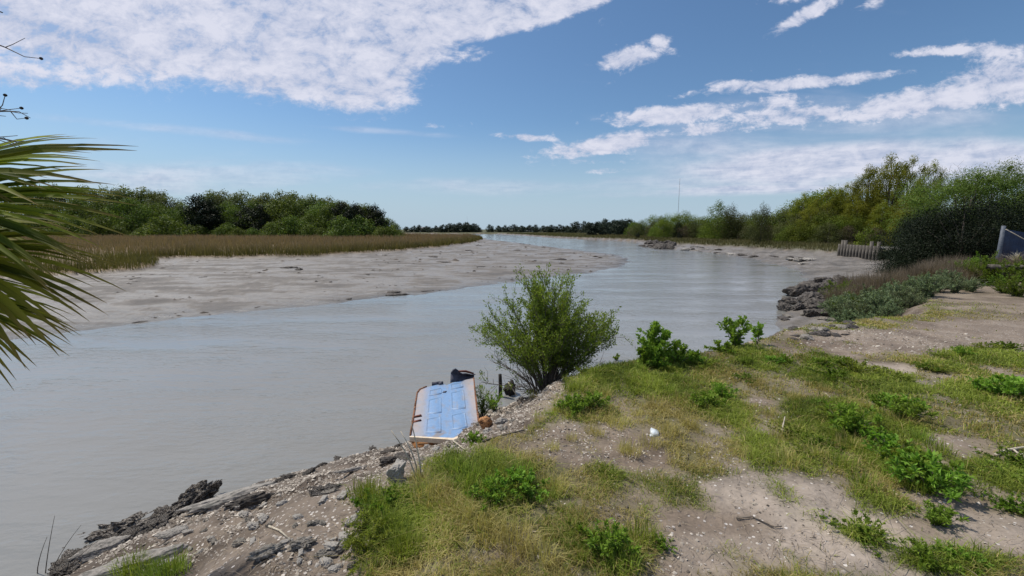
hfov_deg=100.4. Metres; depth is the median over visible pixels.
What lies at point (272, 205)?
leafy tree
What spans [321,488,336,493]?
stone
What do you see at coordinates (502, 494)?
grass tuft
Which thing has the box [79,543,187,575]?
concrete slab
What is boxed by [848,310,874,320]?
sage shrub
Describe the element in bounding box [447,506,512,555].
dry tuft
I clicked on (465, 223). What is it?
pine tree
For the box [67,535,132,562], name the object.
concrete slab
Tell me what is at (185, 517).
shell gravel
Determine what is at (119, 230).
wax myrtle
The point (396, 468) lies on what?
pale stone
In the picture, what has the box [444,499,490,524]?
dry tuft
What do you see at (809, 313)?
dark rock
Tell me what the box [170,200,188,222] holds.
deciduous tree
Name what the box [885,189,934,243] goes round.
oak tree
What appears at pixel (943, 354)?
weed clump
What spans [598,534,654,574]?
grass tuft
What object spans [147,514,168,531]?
oyster clump
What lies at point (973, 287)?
sage shrub
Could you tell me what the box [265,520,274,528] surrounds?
stone
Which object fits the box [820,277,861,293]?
brown grass clump
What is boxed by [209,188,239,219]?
deciduous tree
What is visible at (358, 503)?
weed clump
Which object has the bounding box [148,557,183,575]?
grass tuft
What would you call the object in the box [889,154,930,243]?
oak tree
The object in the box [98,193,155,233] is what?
leafy tree
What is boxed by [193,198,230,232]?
cedar tree
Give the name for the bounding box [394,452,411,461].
dark rock
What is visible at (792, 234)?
leafy tree
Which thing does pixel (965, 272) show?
brown grass clump
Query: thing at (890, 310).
sage shrub
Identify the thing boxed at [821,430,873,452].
dry tuft
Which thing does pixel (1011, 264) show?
brown grass clump
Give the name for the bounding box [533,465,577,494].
dry tuft
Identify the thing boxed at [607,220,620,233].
pine tree
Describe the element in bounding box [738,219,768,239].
olive green tree
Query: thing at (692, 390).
weed clump
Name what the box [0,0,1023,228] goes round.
sky
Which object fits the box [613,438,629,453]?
dry tuft
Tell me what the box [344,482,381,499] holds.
grass tuft
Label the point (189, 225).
wax myrtle
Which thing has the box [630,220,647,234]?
leafy tree
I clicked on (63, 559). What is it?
oyster clump
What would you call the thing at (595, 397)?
weed clump
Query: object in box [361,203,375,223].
leafy tree
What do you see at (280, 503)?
stone
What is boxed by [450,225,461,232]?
pine tree
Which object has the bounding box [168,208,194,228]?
leafy tree
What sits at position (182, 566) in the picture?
grass tuft
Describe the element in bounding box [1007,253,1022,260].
dead palm sprout
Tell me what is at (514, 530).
dry tuft
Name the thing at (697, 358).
leafy shrub
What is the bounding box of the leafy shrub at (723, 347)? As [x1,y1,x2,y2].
[703,340,735,352]
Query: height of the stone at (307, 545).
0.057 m
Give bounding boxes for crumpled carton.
[650,428,658,437]
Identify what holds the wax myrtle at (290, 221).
on the ground at (488, 261)
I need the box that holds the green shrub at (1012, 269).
[1000,256,1023,282]
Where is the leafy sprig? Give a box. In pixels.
[750,321,765,343]
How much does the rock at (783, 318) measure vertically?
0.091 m
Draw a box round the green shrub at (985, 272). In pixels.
[958,250,1009,284]
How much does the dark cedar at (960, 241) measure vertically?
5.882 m
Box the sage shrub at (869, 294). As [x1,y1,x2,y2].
[855,290,892,305]
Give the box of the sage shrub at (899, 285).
[877,278,919,299]
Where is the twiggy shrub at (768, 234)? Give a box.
[757,226,775,240]
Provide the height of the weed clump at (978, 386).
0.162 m
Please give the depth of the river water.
8.66 m
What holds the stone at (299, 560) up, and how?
on the ground at (488, 261)
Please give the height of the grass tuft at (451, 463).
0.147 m
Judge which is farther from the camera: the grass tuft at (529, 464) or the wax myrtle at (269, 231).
the wax myrtle at (269, 231)
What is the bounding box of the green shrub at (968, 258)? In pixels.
[965,251,999,265]
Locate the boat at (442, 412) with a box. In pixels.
[409,368,478,447]
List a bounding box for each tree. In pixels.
[0,11,137,389]
[1,179,62,231]
[17,204,65,229]
[30,183,71,228]
[48,199,93,231]
[60,184,104,224]
[75,200,126,233]
[87,184,130,221]
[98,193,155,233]
[100,184,145,224]
[124,186,167,221]
[140,189,183,219]
[140,202,169,230]
[159,207,183,231]
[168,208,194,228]
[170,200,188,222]
[179,193,219,231]
[191,189,224,210]
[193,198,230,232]
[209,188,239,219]
[214,200,245,233]
[214,214,230,228]
[218,189,258,218]
[232,206,254,231]
[236,200,274,230]
[242,197,298,231]
[244,201,273,234]
[247,192,279,215]
[261,189,297,203]
[272,194,316,225]
[280,190,305,210]
[291,194,329,225]
[295,199,317,228]
[296,199,332,228]
[297,212,319,230]
[314,201,351,229]
[319,195,341,205]
[327,201,357,229]
[345,201,368,234]
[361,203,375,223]
[364,203,388,227]
[369,214,391,228]
[385,217,397,228]
[389,223,406,234]
[416,225,422,231]
[425,226,433,232]
[437,224,448,231]
[444,223,451,231]
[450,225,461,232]
[462,222,475,231]
[468,223,477,231]
[485,224,493,231]
[508,225,518,231]
[515,226,526,231]
[532,225,540,231]
[546,225,556,232]
[555,224,563,231]
[567,221,583,232]
[582,223,595,235]
[590,222,603,234]
[599,224,611,234]
[600,218,610,231]
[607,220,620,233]
[609,221,625,234]
[618,221,629,234]
[623,222,638,234]
[629,223,646,235]
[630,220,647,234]
[638,214,663,234]
[646,217,673,235]
[646,227,660,236]
[649,213,679,236]
[652,219,675,237]
[669,210,696,230]
[671,222,690,236]
[685,217,707,230]
[686,219,701,237]
[693,221,720,237]
[697,223,714,238]
[700,200,734,239]
[716,224,739,238]
[718,201,744,239]
[724,222,748,239]
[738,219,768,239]
[739,213,753,234]
[741,211,760,237]
[745,202,773,243]
[746,211,774,230]
[749,207,801,237]
[768,213,806,241]
[768,223,786,240]
[769,189,852,223]
[769,204,802,226]
[773,224,791,242]
[774,198,831,226]
[775,219,819,243]
[777,187,852,223]
[781,225,812,243]
[784,205,839,240]
[785,191,817,228]
[793,214,837,241]
[796,204,821,242]
[801,184,850,208]
[802,211,848,242]
[807,186,847,218]
[808,221,851,243]
[816,215,859,241]
[824,214,865,240]
[826,181,862,217]
[838,163,889,243]
[838,212,883,241]
[839,195,872,230]
[841,221,864,242]
[853,227,881,245]
[858,152,921,244]
[863,199,895,245]
[871,162,1023,256]
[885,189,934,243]
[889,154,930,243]
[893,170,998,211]
[903,159,948,223]
[921,155,1023,220]
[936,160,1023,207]
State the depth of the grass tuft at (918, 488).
2.75 m
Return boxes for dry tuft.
[393,462,457,501]
[399,464,427,488]
[402,482,443,508]
[407,478,476,515]
[422,489,467,513]
[425,473,459,501]
[444,483,484,516]
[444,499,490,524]
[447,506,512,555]
[449,494,508,534]
[473,519,548,570]
[474,504,502,531]
[486,506,547,555]
[486,513,520,543]
[506,533,551,557]
[520,528,577,568]
[531,410,545,422]
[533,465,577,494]
[533,471,560,493]
[540,438,562,451]
[560,407,570,417]
[563,430,583,441]
[581,420,602,434]
[591,425,613,437]
[594,383,617,397]
[599,436,650,456]
[605,409,639,431]
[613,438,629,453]
[627,404,646,417]
[634,431,667,450]
[639,390,668,409]
[654,419,683,439]
[657,403,670,412]
[659,390,695,402]
[674,410,699,427]
[686,421,705,432]
[690,439,715,456]
[744,370,778,384]
[759,405,782,417]
[763,423,801,442]
[765,441,816,470]
[786,386,808,400]
[791,432,839,462]
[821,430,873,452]
[842,395,870,407]
[881,405,931,425]
[899,433,937,450]
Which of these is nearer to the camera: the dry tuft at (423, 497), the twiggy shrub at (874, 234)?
the dry tuft at (423, 497)
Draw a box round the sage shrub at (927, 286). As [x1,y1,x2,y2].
[903,271,956,297]
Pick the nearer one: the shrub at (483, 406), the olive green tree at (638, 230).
the shrub at (483, 406)
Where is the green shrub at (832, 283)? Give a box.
[817,280,858,294]
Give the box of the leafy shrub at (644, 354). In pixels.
[635,346,653,364]
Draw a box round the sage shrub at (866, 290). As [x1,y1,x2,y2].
[858,283,880,296]
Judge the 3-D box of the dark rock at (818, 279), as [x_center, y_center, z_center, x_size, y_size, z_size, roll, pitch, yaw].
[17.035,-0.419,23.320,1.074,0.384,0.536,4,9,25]
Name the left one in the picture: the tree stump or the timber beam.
the tree stump
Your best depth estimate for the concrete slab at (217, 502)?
4.51 m
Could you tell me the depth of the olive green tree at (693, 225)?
92.18 m
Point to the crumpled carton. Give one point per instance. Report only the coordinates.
(652, 431)
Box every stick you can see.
[268,525,290,539]
[482,429,525,441]
[736,516,781,527]
[994,446,1023,455]
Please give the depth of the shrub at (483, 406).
6.52 m
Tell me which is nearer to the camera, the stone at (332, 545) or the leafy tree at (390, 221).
the stone at (332, 545)
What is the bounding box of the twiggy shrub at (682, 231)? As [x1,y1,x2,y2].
[675,225,695,237]
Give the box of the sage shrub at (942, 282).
[922,274,957,291]
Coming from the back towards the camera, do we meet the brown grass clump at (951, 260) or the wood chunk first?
the brown grass clump at (951, 260)
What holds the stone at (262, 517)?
on the ground at (488, 261)
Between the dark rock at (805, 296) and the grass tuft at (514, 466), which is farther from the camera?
the dark rock at (805, 296)
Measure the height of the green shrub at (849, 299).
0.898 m
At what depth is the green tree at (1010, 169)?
27.09 m
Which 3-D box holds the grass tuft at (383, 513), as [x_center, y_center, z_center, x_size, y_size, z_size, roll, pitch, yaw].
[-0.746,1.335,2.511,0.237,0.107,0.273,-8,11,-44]
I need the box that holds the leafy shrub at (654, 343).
[635,321,674,357]
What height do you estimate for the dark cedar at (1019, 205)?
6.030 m
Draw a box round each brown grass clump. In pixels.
[818,282,859,300]
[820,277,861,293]
[822,285,856,295]
[831,284,859,294]
[834,271,866,288]
[835,273,870,284]
[843,279,879,295]
[846,277,871,289]
[849,281,879,293]
[857,269,888,279]
[864,266,913,286]
[867,276,900,294]
[888,266,912,278]
[888,273,919,285]
[905,259,947,277]
[907,261,942,274]
[914,260,948,275]
[919,253,968,265]
[924,254,969,267]
[925,254,973,268]
[934,260,990,278]
[939,265,972,281]
[945,260,981,279]
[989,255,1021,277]
[1003,256,1023,281]
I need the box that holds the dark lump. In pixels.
[385,293,408,295]
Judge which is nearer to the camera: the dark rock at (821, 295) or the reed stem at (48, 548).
the reed stem at (48, 548)
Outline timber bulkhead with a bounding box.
[837,240,882,259]
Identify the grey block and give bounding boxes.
[246,542,284,561]
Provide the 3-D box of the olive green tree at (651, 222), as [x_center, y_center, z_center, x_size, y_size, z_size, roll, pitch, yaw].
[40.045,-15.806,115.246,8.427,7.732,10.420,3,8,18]
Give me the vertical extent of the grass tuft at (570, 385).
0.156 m
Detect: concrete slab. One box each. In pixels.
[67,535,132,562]
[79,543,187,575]
[154,525,188,540]
[175,481,279,513]
[334,466,366,472]
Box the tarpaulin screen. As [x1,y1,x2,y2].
[995,226,1023,261]
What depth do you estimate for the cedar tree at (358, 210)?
107.06 m
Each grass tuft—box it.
[100,545,154,575]
[106,546,150,575]
[127,557,162,575]
[137,554,166,572]
[141,556,170,575]
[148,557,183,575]
[150,547,194,575]
[151,546,185,575]
[340,472,385,498]
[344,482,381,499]
[351,483,374,495]
[352,473,392,505]
[353,486,398,516]
[355,493,396,518]
[362,492,407,518]
[364,504,398,533]
[365,503,412,545]
[365,507,410,530]
[366,519,410,546]
[374,511,408,532]
[376,518,424,559]
[377,521,416,548]
[377,522,434,565]
[377,524,438,565]
[378,505,406,534]
[392,531,434,563]
[434,452,473,476]
[439,462,482,489]
[444,454,491,480]
[461,450,507,479]
[463,476,481,502]
[482,483,512,505]
[498,461,539,480]
[508,455,545,473]
[557,509,592,538]
[561,372,574,382]
[561,378,582,392]
[563,536,597,568]
[570,536,599,561]
[585,543,626,570]
[593,373,613,383]
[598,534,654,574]
[619,519,654,551]
[625,512,678,547]
[634,360,649,371]
[657,381,676,395]
[665,364,680,371]
[669,373,686,381]
[815,423,849,438]
[819,444,868,474]
[838,432,861,445]
[839,464,892,492]
[841,435,866,454]
[857,448,884,461]
[866,456,885,467]
[880,460,919,488]
[890,473,945,496]
[897,425,945,444]
[924,438,979,460]
[942,475,973,494]
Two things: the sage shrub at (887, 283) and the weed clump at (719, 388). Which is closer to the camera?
the weed clump at (719, 388)
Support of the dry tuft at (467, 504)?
on the ground at (488, 261)
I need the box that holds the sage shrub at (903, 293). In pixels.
[879,283,931,308]
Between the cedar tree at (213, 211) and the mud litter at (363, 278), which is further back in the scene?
the cedar tree at (213, 211)
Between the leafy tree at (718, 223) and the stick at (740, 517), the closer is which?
the stick at (740, 517)
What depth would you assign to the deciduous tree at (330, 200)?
129.93 m
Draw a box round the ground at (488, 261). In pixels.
[0,229,1023,575]
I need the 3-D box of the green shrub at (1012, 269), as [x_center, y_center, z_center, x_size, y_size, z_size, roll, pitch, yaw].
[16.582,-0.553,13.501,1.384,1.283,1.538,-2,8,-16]
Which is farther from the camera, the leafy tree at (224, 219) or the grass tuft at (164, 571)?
the leafy tree at (224, 219)
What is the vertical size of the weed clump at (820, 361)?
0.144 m
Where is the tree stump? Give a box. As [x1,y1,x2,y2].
[503,379,515,395]
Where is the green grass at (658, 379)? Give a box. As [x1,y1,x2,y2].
[341,299,1023,575]
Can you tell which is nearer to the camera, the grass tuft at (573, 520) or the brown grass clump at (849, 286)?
the grass tuft at (573, 520)
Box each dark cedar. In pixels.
[672,220,682,237]
[864,211,946,272]
[872,201,994,275]
[879,198,1023,272]
[938,190,1023,259]
[974,189,1023,257]
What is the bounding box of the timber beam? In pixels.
[986,264,1023,286]
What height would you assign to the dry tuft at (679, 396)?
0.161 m
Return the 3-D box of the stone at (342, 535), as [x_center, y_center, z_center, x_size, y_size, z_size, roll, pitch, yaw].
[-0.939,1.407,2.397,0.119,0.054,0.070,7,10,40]
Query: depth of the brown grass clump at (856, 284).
16.33 m
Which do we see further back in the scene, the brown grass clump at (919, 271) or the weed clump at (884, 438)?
the brown grass clump at (919, 271)
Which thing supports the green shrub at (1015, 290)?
on the ground at (488, 261)
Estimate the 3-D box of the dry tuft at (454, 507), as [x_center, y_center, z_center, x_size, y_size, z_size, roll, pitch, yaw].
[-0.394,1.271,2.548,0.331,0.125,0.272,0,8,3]
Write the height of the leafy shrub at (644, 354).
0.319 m
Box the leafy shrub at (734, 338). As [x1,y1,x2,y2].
[716,315,752,345]
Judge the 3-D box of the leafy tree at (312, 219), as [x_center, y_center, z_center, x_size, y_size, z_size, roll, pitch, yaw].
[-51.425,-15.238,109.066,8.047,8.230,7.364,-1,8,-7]
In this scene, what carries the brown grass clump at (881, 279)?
on the ground at (488, 261)
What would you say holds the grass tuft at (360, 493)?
on the ground at (488, 261)
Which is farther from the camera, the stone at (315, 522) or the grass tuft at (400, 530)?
the stone at (315, 522)
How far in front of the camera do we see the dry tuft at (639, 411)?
4.02 m
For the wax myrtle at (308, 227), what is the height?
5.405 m
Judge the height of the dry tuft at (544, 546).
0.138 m
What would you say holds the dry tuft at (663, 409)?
on the ground at (488, 261)
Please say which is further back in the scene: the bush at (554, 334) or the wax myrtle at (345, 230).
the wax myrtle at (345, 230)
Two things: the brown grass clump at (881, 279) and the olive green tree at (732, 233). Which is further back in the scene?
the olive green tree at (732, 233)
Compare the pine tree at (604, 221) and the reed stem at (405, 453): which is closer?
the reed stem at (405, 453)
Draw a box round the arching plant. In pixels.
[962,274,984,289]
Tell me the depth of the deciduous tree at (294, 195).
123.84 m
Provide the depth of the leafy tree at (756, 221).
78.46 m
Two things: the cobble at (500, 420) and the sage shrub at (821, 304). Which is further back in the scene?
the sage shrub at (821, 304)
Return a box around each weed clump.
[340,504,409,542]
[340,516,394,575]
[349,482,423,532]
[460,430,486,445]
[464,475,508,511]
[480,470,521,512]
[490,464,534,489]
[501,467,549,502]
[554,392,587,416]
[562,521,627,563]
[574,365,590,375]
[575,390,612,407]
[577,517,641,558]
[584,462,623,482]
[646,353,672,368]
[650,532,677,554]
[678,388,702,397]
[687,356,720,367]
[688,391,728,406]
[708,381,738,399]
[731,372,761,382]
[736,356,756,364]
[761,355,785,364]
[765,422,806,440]
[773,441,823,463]
[776,353,795,362]
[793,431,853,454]
[802,364,856,380]
[807,356,836,368]
[807,403,863,423]
[816,508,909,558]
[821,356,887,375]
[823,400,893,438]
[828,355,857,366]
[847,377,883,387]
[856,427,921,458]
[861,435,943,463]
[868,392,891,405]
[872,443,977,477]
[875,396,938,421]
[878,391,930,410]
[880,373,920,383]
[884,447,975,502]
[898,536,965,575]
[906,499,969,527]
[907,361,945,371]
[917,362,960,373]
[925,350,960,359]
[931,538,994,575]
[950,345,976,355]
[962,458,1023,481]
[965,373,1023,396]
[969,446,1023,468]
[970,342,1003,349]
[970,379,1000,393]
[970,490,1023,513]
[986,340,1023,350]
[1005,374,1023,387]
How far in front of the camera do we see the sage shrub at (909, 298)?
11.11 m
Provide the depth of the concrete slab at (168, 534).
3.78 m
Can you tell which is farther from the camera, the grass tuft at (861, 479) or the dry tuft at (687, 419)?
the dry tuft at (687, 419)
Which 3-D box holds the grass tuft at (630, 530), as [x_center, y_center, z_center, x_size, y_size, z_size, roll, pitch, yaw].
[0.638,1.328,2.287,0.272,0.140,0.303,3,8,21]
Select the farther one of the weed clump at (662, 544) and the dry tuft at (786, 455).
the dry tuft at (786, 455)
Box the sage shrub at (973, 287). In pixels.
[963,278,985,291]
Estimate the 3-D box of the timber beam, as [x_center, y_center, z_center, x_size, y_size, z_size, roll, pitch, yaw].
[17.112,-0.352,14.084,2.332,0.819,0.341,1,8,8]
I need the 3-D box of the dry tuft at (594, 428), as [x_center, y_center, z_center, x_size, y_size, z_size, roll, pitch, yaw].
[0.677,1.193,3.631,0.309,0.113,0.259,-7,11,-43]
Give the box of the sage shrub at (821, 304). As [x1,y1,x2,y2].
[817,294,836,316]
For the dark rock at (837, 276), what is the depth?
22.91 m
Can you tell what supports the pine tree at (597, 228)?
on the ground at (488, 261)
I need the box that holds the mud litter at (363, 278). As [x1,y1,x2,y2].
[98,242,625,317]
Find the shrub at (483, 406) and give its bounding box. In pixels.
[475,382,499,415]
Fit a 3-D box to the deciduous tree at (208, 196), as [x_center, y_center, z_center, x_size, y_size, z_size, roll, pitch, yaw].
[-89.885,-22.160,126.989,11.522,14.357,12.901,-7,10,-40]
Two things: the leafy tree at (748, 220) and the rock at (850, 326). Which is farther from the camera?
the leafy tree at (748, 220)
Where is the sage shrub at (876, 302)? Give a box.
[860,288,906,316]
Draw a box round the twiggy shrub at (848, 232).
[835,225,858,242]
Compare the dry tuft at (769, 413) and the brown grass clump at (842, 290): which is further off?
the brown grass clump at (842, 290)
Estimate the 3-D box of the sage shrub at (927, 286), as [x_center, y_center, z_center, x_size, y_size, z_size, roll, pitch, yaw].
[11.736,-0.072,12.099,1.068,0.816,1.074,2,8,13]
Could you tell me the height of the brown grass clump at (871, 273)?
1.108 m
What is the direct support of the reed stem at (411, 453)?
on the ground at (488, 261)
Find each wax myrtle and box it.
[5,218,49,231]
[50,214,96,236]
[74,214,127,235]
[102,226,130,235]
[114,219,137,234]
[127,227,149,236]
[133,214,199,237]
[140,222,163,234]
[181,224,200,233]
[188,224,212,235]
[211,228,224,235]
[212,222,242,235]
[225,228,247,236]
[244,227,259,235]
[257,222,278,236]
[261,218,295,235]
[273,214,315,235]
[297,222,317,237]
[315,228,327,237]
[322,215,364,237]
[342,214,375,236]
[363,225,377,236]
[370,225,392,236]
[380,225,403,238]
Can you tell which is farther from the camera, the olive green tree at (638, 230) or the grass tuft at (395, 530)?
the olive green tree at (638, 230)
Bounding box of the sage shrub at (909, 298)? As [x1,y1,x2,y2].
[898,293,926,307]
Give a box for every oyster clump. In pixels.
[47,549,76,573]
[48,559,79,575]
[60,543,92,558]
[78,509,154,541]
[96,530,122,540]
[116,524,148,546]
[141,505,183,526]
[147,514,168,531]
[170,479,221,508]
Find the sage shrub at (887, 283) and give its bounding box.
[879,281,908,293]
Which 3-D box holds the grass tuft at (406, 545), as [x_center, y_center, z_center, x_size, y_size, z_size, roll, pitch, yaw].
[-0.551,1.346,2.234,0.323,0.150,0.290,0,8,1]
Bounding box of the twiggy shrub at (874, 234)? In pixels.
[861,226,885,244]
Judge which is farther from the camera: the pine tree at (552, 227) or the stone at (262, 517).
the pine tree at (552, 227)
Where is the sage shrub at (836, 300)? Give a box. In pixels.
[817,294,860,319]
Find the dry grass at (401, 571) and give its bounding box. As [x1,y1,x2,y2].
[309,298,1023,575]
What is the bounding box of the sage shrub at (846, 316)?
[827,308,861,322]
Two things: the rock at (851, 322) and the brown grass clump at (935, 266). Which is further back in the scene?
the brown grass clump at (935, 266)
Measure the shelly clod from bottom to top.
0.058 m
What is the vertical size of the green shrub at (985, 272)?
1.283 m
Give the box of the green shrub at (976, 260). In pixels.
[943,255,987,274]
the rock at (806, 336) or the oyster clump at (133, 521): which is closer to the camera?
the oyster clump at (133, 521)
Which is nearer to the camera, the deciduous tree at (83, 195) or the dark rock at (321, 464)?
the dark rock at (321, 464)
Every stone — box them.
[181,560,192,571]
[182,528,193,534]
[206,535,215,540]
[231,537,246,546]
[238,510,248,518]
[246,521,259,529]
[249,537,255,545]
[258,513,268,523]
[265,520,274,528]
[275,500,287,506]
[280,537,292,543]
[292,514,303,519]
[296,557,302,564]
[298,548,305,556]
[300,543,311,549]
[311,519,319,525]
[313,548,332,558]
[317,495,327,503]
[319,520,325,525]
[319,556,333,567]
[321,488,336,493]
[324,540,339,550]
[328,551,337,557]
[328,563,343,572]
[336,541,347,552]
[337,489,348,499]
[338,531,348,542]
[344,513,360,525]
[347,561,355,569]
[386,458,405,483]
[430,446,439,450]
[482,428,492,431]
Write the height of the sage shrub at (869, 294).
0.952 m
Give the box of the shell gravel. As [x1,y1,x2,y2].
[65,322,1023,575]
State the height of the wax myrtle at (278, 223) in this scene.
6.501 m
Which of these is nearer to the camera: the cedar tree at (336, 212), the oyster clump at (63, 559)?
the oyster clump at (63, 559)
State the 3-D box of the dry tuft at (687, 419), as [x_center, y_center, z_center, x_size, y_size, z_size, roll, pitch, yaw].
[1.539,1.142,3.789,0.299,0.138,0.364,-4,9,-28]
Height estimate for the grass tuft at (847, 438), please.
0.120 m
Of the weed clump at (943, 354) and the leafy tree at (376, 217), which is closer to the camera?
the weed clump at (943, 354)
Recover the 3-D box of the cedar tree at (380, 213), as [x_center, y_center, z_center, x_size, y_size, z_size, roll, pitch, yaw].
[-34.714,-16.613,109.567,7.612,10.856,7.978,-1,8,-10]
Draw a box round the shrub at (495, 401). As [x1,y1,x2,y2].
[484,389,503,410]
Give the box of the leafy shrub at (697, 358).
[683,353,705,363]
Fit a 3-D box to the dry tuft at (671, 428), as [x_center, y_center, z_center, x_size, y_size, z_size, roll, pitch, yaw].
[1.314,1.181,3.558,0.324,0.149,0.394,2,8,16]
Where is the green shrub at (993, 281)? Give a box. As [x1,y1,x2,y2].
[979,272,1023,293]
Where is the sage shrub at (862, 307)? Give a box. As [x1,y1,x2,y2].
[835,298,880,319]
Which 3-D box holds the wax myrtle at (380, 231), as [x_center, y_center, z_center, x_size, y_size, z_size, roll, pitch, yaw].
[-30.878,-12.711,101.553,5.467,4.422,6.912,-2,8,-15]
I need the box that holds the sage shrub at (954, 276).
[931,269,968,282]
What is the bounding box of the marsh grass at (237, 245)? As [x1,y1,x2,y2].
[0,233,482,274]
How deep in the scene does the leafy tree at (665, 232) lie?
96.56 m
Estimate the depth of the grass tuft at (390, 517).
2.48 m
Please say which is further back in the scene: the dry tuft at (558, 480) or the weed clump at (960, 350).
the weed clump at (960, 350)
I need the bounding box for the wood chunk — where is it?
[478,416,492,428]
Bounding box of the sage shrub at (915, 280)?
[901,276,944,294]
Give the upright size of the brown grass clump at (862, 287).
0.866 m
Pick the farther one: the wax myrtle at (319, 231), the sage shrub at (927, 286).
the wax myrtle at (319, 231)
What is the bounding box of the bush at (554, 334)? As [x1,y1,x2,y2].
[468,262,631,400]
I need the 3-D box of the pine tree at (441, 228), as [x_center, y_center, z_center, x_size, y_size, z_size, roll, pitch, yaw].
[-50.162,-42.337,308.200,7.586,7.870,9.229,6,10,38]
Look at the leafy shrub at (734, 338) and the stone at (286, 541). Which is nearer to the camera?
the stone at (286, 541)
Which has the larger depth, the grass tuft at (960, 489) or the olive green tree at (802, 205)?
the olive green tree at (802, 205)
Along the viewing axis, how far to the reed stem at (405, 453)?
2.87 m
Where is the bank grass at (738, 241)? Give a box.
[507,232,876,251]
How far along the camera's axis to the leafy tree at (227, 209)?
113.28 m
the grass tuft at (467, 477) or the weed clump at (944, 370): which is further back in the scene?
the weed clump at (944, 370)
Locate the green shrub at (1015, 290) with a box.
[991,271,1023,297]
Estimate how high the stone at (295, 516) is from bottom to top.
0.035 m
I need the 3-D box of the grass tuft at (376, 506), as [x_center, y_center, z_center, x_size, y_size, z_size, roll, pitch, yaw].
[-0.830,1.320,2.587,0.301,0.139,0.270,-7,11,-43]
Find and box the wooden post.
[498,374,501,395]
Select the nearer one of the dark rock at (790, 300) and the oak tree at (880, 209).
the dark rock at (790, 300)
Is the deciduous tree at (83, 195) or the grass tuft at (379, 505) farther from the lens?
the deciduous tree at (83, 195)
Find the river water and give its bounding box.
[0,234,807,575]
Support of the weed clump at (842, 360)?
on the ground at (488, 261)
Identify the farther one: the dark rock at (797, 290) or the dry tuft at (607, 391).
the dark rock at (797, 290)
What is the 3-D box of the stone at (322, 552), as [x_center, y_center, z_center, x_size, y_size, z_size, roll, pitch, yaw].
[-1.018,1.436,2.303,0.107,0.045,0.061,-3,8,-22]
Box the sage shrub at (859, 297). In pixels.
[837,291,864,306]
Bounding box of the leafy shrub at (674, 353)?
[662,339,700,363]
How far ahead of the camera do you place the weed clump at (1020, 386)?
4.48 m
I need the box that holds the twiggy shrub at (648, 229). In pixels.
[644,224,653,235]
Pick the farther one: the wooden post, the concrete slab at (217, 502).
the wooden post
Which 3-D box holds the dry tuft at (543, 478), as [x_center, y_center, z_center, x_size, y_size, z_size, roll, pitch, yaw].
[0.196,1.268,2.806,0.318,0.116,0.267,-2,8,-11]
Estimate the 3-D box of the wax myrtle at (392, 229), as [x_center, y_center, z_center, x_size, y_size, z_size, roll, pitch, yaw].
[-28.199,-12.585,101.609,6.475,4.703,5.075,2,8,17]
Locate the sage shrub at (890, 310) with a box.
[875,301,905,316]
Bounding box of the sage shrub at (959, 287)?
[941,278,971,292]
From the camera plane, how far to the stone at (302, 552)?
2.30 m
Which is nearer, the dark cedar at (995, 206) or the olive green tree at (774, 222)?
the dark cedar at (995, 206)
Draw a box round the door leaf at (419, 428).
[411,378,477,437]
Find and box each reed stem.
[45,516,54,572]
[53,525,80,567]
[391,430,414,478]
[400,431,417,474]
[410,420,421,478]
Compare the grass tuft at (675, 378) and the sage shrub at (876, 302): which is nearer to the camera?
the grass tuft at (675, 378)
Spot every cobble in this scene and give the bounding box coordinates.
[288,536,316,551]
[495,417,507,424]
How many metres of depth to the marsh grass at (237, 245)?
50.40 m
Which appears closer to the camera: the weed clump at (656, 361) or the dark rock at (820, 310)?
the weed clump at (656, 361)
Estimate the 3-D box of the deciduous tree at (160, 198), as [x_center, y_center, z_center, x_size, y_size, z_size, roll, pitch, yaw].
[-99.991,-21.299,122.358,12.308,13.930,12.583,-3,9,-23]
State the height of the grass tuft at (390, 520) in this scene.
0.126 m
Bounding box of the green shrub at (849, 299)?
[828,291,871,309]
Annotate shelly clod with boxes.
[308,483,342,495]
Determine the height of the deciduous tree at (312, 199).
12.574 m
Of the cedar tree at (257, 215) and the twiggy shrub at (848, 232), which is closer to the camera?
the twiggy shrub at (848, 232)
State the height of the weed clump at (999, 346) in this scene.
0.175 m
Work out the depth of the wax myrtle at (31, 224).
100.64 m
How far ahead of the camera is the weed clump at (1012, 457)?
3.11 m
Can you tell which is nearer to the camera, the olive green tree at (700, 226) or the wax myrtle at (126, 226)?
the olive green tree at (700, 226)
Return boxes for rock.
[222,491,274,510]
[275,477,284,482]
[280,473,297,478]
[302,467,314,475]
[315,462,326,468]
[379,456,395,465]
[380,449,395,453]
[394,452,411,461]
[644,240,653,244]
[665,241,676,245]
[776,302,792,311]
[778,297,796,304]
[778,317,789,320]
[782,284,816,296]
[792,303,806,310]
[795,281,832,291]
[796,291,821,302]
[799,334,814,339]
[802,298,826,308]
[803,309,821,316]
[806,331,830,335]
[807,327,829,330]
[812,308,830,315]
[813,277,833,282]
[814,292,826,298]
[820,279,839,284]
[830,332,840,336]
[833,274,845,281]
[841,320,856,323]
[842,324,858,328]
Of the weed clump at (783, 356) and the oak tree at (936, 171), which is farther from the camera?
the oak tree at (936, 171)
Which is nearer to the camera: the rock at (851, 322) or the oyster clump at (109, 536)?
the oyster clump at (109, 536)
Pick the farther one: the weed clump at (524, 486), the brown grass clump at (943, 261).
the brown grass clump at (943, 261)

